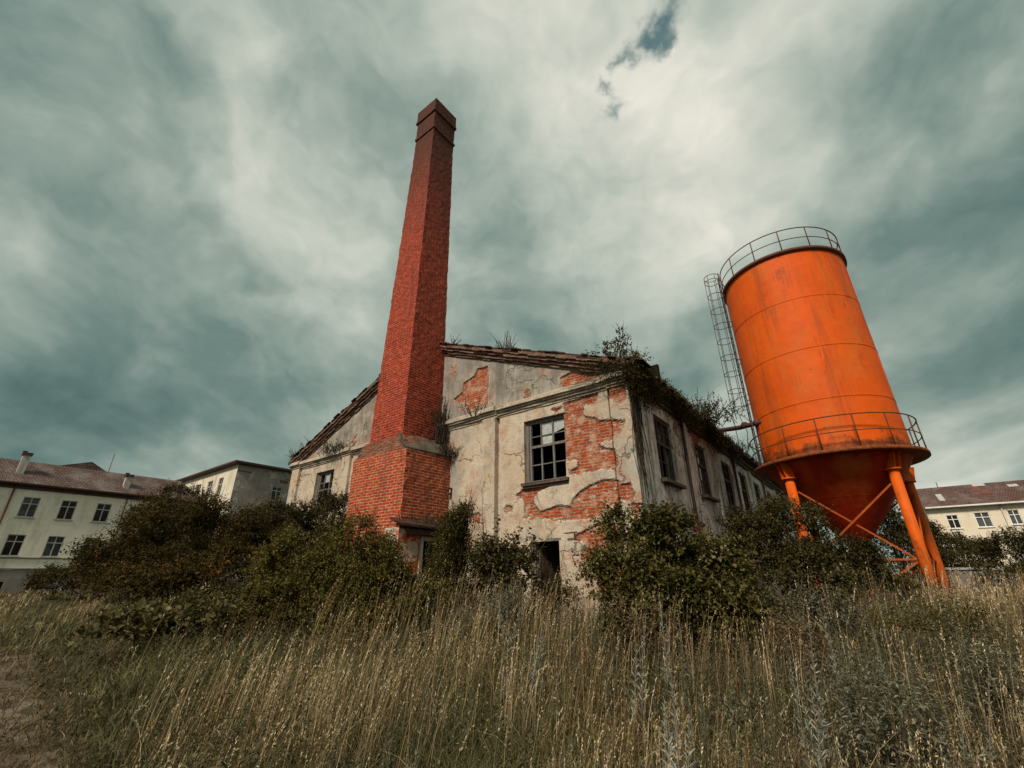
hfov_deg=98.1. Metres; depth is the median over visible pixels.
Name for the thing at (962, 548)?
tree
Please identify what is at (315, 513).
bush
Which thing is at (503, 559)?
bush
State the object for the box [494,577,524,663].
silver weed
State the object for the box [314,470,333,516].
window
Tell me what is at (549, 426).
window
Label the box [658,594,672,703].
silver weed
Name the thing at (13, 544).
window
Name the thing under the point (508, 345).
dry shrub
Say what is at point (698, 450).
window
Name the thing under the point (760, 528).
bush
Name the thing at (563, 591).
bush
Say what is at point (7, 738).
path turf
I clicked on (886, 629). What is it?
silver weed
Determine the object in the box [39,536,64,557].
window
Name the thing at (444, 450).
ledge tuft
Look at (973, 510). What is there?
ochre house
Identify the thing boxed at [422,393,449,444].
ledge weed
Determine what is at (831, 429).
silo
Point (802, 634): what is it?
weed clump
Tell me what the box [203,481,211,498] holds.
window
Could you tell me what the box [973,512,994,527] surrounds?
window
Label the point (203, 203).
sky
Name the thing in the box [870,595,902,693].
silver weed
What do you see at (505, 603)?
weed clump
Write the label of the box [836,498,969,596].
tree
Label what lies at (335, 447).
grass tuft
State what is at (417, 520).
roof moss
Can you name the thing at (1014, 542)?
tree
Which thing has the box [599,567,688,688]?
weed clump
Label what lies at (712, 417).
roof shrub
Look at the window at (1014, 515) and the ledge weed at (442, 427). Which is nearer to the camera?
the ledge weed at (442, 427)
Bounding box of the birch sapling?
[585,321,653,359]
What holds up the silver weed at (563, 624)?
on the meadow ground at (30, 710)
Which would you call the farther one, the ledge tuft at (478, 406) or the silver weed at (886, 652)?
the ledge tuft at (478, 406)
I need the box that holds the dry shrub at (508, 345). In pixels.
[493,331,516,348]
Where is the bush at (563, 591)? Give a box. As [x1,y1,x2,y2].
[523,542,583,626]
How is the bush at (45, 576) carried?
on the meadow ground at (30, 710)
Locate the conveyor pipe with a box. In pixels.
[719,419,760,431]
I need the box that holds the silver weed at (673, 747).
[659,669,696,767]
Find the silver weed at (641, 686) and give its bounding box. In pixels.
[629,613,649,738]
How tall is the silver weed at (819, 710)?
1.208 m
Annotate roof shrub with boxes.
[684,387,750,433]
[736,438,753,453]
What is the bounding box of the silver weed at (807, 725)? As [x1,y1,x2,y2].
[795,677,829,767]
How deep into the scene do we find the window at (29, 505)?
34.35 m
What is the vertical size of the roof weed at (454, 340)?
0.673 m
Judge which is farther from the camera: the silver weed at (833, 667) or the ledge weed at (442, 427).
the ledge weed at (442, 427)
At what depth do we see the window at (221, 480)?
45.94 m
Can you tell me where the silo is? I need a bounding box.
[704,226,955,606]
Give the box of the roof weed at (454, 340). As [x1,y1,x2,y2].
[445,333,460,349]
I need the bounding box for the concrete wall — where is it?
[945,567,1020,597]
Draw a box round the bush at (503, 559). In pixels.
[454,506,553,628]
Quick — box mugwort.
[315,567,1023,767]
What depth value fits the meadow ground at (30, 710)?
5.40 m
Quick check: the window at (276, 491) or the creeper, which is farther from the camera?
the window at (276, 491)
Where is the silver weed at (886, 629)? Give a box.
[875,583,892,661]
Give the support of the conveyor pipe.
attached to the silo
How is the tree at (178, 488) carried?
on the meadow ground at (30, 710)
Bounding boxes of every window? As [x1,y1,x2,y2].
[0,534,26,556]
[14,497,40,518]
[26,581,41,589]
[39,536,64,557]
[54,500,77,520]
[90,503,111,522]
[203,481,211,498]
[215,478,223,497]
[270,487,281,500]
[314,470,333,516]
[521,414,568,489]
[653,416,686,489]
[694,444,720,502]
[721,462,741,510]
[738,473,749,514]
[753,483,760,502]
[946,515,962,528]
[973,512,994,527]
[1006,510,1023,524]
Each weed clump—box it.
[149,669,333,767]
[431,568,527,654]
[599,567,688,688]
[737,589,869,685]
[788,621,1019,767]
[842,555,1020,687]
[908,592,1023,751]
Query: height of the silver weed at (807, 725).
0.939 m
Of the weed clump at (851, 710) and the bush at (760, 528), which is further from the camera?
the bush at (760, 528)
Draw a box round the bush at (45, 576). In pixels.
[13,542,185,600]
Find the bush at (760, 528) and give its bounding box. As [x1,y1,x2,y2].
[707,482,926,611]
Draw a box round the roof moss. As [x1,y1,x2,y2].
[387,510,451,528]
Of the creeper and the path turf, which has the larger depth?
the creeper
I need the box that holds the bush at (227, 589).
[119,563,259,637]
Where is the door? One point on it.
(551, 553)
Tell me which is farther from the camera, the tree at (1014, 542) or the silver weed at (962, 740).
the tree at (1014, 542)
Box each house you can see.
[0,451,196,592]
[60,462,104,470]
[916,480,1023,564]
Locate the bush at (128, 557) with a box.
[55,471,299,612]
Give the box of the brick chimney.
[345,98,456,557]
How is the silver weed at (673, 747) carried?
on the meadow ground at (30, 710)
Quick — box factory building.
[286,342,803,628]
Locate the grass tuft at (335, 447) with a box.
[300,439,351,457]
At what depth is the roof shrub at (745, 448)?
19.32 m
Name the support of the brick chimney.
on the meadow ground at (30, 710)
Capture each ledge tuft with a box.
[435,443,462,458]
[461,399,492,415]
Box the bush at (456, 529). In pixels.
[406,489,482,630]
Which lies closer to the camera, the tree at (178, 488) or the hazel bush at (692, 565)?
the hazel bush at (692, 565)
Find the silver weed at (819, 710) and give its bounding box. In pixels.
[787,619,835,767]
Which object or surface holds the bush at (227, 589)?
on the meadow ground at (30, 710)
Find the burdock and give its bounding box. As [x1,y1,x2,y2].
[67,587,280,656]
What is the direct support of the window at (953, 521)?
in the ochre house at (973, 510)
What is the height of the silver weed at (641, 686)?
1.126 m
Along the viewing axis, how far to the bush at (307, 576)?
8.42 m
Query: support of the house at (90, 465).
on the meadow ground at (30, 710)
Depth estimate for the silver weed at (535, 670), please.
5.33 m
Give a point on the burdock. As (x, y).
(139, 618)
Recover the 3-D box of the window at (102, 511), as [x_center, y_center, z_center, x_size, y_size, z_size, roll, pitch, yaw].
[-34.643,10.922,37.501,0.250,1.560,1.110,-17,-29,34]
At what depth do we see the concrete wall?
20.41 m
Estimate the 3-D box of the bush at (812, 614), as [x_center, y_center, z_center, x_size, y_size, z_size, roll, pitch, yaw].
[4.445,3.580,6.845,2.439,1.578,1.464,0,-23,0]
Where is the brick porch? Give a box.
[384,517,451,617]
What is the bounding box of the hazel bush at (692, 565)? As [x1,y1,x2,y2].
[571,487,798,664]
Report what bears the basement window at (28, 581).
in the long house at (47, 511)
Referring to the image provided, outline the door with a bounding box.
[539,545,561,613]
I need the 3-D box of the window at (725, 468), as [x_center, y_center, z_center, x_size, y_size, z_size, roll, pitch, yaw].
[8.644,4.053,17.642,0.359,1.875,1.625,-17,-29,34]
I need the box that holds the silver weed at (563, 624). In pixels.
[560,578,569,664]
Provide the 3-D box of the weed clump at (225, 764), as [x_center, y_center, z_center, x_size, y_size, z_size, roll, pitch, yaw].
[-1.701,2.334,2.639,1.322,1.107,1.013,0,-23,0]
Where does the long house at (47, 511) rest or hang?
on the meadow ground at (30, 710)
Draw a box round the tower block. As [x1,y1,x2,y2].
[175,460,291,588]
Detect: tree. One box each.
[106,477,236,603]
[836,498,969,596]
[890,515,1006,579]
[961,523,1023,592]
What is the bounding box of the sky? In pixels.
[0,0,1023,572]
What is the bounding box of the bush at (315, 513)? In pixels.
[229,486,348,610]
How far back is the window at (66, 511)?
35.96 m
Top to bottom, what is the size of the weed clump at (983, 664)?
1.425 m
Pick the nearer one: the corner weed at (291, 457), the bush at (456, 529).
the bush at (456, 529)
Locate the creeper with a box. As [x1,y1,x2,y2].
[565,351,746,505]
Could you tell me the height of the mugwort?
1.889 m
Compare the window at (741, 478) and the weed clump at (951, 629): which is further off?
the window at (741, 478)
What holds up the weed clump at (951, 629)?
on the meadow ground at (30, 710)
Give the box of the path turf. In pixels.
[0,645,122,767]
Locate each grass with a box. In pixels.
[0,552,1023,767]
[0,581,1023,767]
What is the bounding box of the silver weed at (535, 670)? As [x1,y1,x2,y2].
[526,608,547,700]
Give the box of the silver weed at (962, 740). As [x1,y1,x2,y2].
[934,671,996,767]
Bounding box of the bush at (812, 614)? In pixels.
[731,568,897,653]
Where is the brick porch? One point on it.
(415, 540)
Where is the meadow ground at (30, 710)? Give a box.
[0,573,1012,767]
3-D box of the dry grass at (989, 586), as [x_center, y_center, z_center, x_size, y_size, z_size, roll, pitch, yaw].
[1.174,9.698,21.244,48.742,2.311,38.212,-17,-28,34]
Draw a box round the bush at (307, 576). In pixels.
[218,496,456,645]
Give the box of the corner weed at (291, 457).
[289,442,302,458]
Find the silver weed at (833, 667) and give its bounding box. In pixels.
[819,606,845,712]
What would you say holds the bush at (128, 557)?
on the meadow ground at (30, 710)

